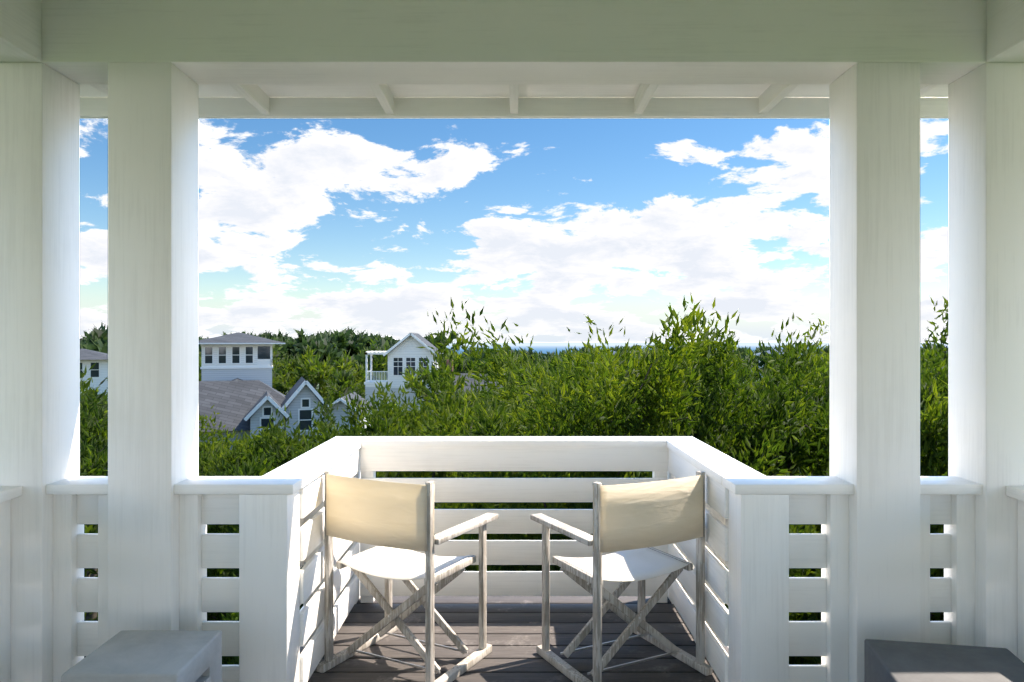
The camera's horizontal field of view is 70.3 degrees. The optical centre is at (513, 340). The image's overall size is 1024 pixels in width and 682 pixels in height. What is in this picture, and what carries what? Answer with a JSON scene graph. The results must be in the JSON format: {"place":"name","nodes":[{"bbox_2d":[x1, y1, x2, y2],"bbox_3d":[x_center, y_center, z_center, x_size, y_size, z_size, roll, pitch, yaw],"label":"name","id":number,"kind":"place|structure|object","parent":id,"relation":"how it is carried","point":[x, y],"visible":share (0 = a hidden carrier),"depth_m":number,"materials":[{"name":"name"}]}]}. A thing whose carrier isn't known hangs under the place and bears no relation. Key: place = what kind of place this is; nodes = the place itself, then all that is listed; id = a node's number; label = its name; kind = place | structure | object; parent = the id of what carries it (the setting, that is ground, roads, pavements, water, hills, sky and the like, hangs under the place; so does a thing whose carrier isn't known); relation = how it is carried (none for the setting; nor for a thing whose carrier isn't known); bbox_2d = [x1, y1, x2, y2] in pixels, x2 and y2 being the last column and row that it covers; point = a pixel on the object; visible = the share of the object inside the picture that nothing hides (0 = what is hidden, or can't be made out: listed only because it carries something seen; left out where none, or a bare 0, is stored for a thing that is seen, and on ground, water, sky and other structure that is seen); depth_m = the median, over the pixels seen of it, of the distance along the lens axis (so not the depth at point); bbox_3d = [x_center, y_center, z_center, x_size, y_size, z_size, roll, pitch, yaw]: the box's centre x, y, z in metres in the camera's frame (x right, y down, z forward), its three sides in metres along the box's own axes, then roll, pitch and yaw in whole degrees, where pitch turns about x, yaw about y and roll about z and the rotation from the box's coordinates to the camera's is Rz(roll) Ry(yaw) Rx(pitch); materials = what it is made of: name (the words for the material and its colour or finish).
{"place":"outdoors","nodes":[
{"label":"outdoors","id":0,"kind":"place"},
{"bbox_2d":[80,360,107,399],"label":"house","id":1,"kind":"structure","parent":0,"point":[103,374],"depth_m":70.67,"materials":[{"name":"white wood"}]},
{"bbox_2d":[80,362,99,377],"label":"house trim","id":2,"kind":"structure","parent":1,"relation":"on","point":[90,370],"depth_m":70.46,"materials":[{"name":"white wood"}]},
{"bbox_2d":[80,348,107,359],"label":"roof","id":3,"kind":"structure","parent":1,"relation":"on","point":[85,354],"depth_m":71.02,"materials":[{"name":"grey"}]},
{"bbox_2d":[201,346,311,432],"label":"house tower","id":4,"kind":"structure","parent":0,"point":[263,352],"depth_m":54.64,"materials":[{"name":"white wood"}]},
{"bbox_2d":[199,332,322,431],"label":"house roof","id":5,"kind":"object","parent":4,"relation":"attached to","point":[235,402],"visible":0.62,"depth_m":46.13,"materials":[{"name":"grey"}]},
{"bbox_2d":[199,343,329,431],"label":"house trim","id":6,"kind":"structure","parent":4,"relation":"attached to","point":[264,363],"depth_m":54.21,"materials":[{"name":"white wood"}]},
{"bbox_2d":[199,368,324,449],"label":"house wall","id":7,"kind":"structure","parent":0,"point":[263,375],"depth_m":44.34,"materials":[{"name":"grey wood"}]},
{"bbox_2d":[325,401,369,433],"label":"house wall","id":8,"kind":"structure","parent":0,"point":[340,405],"depth_m":45.00,"materials":[{"name":"grey wood"}]},
{"bbox_2d":[323,398,359,413],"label":"small house gable trim","id":9,"kind":"structure","parent":8,"relation":"attached to","point":[341,400],"depth_m":44.60,"materials":[{"name":"white wood"}]},
{"bbox_2d":[340,392,371,411],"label":"roof","id":10,"kind":"structure","parent":8,"relation":"on","point":[353,396],"depth_m":48.17,"materials":[{"name":"grey"}]},
{"bbox_2d":[365,335,437,386],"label":"house","id":11,"kind":"structure","parent":0,"point":[410,343],"depth_m":70.00,"materials":[{"name":"white wood"}]},
{"bbox_2d":[364,333,436,387],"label":"house trim","id":12,"kind":"structure","parent":11,"relation":"attached to","point":[373,381],"depth_m":69.99,"materials":[{"name":"white wood"}]},
{"bbox_2d":[390,333,504,393],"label":"house roof","id":13,"kind":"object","parent":11,"relation":"attached to","point":[423,339],"visible":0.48,"depth_m":71.42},
{"bbox_2d":[365,387,452,427],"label":"house wall","id":14,"kind":"structure","parent":0,"point":[369,391],"depth_m":69.99,"materials":[{"name":"grey wood"}]},
{"bbox_2d":[300,596,727,681],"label":"deck boards","id":15,"kind":"object","parent":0,"point":[514,631],"visible":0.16,"depth_m":3.60,"materials":[{"name":"wood"}]},
{"bbox_2d":[80,119,947,341],"label":"sky","id":16,"kind":"structure","parent":0,"point":[313,225],"materials":[{"name":"blue"}]},
{"bbox_2d":[287,342,947,535],"bbox_3d":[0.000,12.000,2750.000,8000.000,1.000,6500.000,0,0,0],"label":"terrain","id":17,"kind":"structure","parent":0,"point":[544,347],"depth_m":1856.73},
{"bbox_2d":[80,314,940,620],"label":"trees","id":18,"kind":"object","parent":17,"relation":"on","point":[214,448],"depth_m":29.24,"materials":[{"name":"green plant"}]},
{"bbox_2d":[80,294,947,664],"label":"bushes","id":19,"kind":"object","parent":17,"relation":"on","point":[774,418],"depth_m":11.09,"materials":[{"name":"green plant"}]},
{"bbox_2d":[80,321,947,391],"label":"skyline trees","id":20,"kind":"object","parent":17,"relation":"on","point":[332,345],"depth_m":120.07,"materials":[{"name":"green plant"}]},
{"bbox_2d":[84,335,947,415],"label":"trees","id":21,"kind":"object","parent":17,"relation":"on","point":[297,368],"depth_m":80.20,"materials":[{"name":"green plant"}]},
{"bbox_3d":[0.000,6.650,1.345,4.990,9.700,5.890,0,0,0],"label":"house","id":22,"kind":"object","parent":17,"relation":"on","visible":0},
{"bbox_2d":[0,0,1023,61],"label":"beam sides","id":23,"kind":"object","parent":22,"relation":"attached to","point":[20,30],"visible":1,"depth_m":2.74,"materials":[{"name":"white paint"}]},
{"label":"deck","id":24,"kind":"structure","parent":22,"relation":"on","visible":0},
{"bbox_2d":[61,630,221,681],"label":"side table","id":25,"kind":"object","parent":24,"relation":"on","point":[159,656],"visible":1,"depth_m":2.43,"materials":[{"name":"white wood"}]},
{"bbox_2d":[317,470,497,681],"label":"director chair","id":26,"kind":"object","parent":24,"relation":"on","point":[393,522],"visible":0.99,"depth_m":3.26,"materials":[{"name":"beige fabric"}]},
{"bbox_2d":[0,448,1023,681],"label":"railing posts","id":27,"kind":"object","parent":24,"relation":"on","point":[269,588],"visible":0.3,"depth_m":2.90,"materials":[{"name":"white paint"}]},
{"bbox_2d":[0,436,1023,681],"bbox_3d":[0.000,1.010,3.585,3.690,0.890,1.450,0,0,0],"label":"railing boards","id":28,"kind":"object","parent":27,"relation":"attached to","point":[221,494],"visible":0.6,"depth_m":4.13,"materials":[{"name":"white paint"}]},
{"bbox_2d":[530,471,711,681],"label":"director chair","id":29,"kind":"object","parent":24,"relation":"on","point":[634,524],"visible":1,"depth_m":3.24,"materials":[{"name":"beige fabric"}]},
{"bbox_2d":[864,639,1023,681],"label":"side table","id":30,"kind":"object","parent":24,"relation":"on","point":[892,661],"visible":1,"depth_m":2.42,"materials":[{"name":"grey wood"}]},
{"bbox_3d":[0.000,1.670,1.345,4.190,0.260,5.890,0,0,0],"label":"deck framing","id":31,"kind":"object","parent":22,"relation":"on","visible":0},
{"bbox_2d":[0,63,1023,681],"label":"columns","id":32,"kind":"structure","parent":31,"relation":"on","point":[154,283],"depth_m":2.84,"materials":[{"name":"white paint"}]},
{"bbox_2d":[0,0,1023,83],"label":"beam","id":33,"kind":"structure","parent":32,"relation":"on","point":[513,41],"depth_m":2.84,"materials":[{"name":"white paint"}]},
{"bbox_2d":[89,84,938,113],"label":"eave rafters","id":34,"kind":"object","parent":33,"relation":"attached to","point":[257,97],"visible":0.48,"depth_m":3.29,"materials":[{"name":"white wood"}]},
{"bbox_2d":[80,97,947,118],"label":"eave fascia","id":35,"kind":"structure","parent":34,"relation":"attached to","point":[528,108],"depth_m":3.49,"materials":[{"name":"white wood"}]},
{"bbox_2d":[79,84,948,96],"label":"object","id":36,"kind":"structure","parent":34,"relation":"on","point":[525,90],"depth_m":3.40,"materials":[{"name":"white wood"}]},
{"bbox_2d":[756,349,782,379],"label":"house","id":37,"kind":"structure","parent":0,"point":[768,351],"depth_m":121.27,"materials":[{"name":"white"}]}
]}

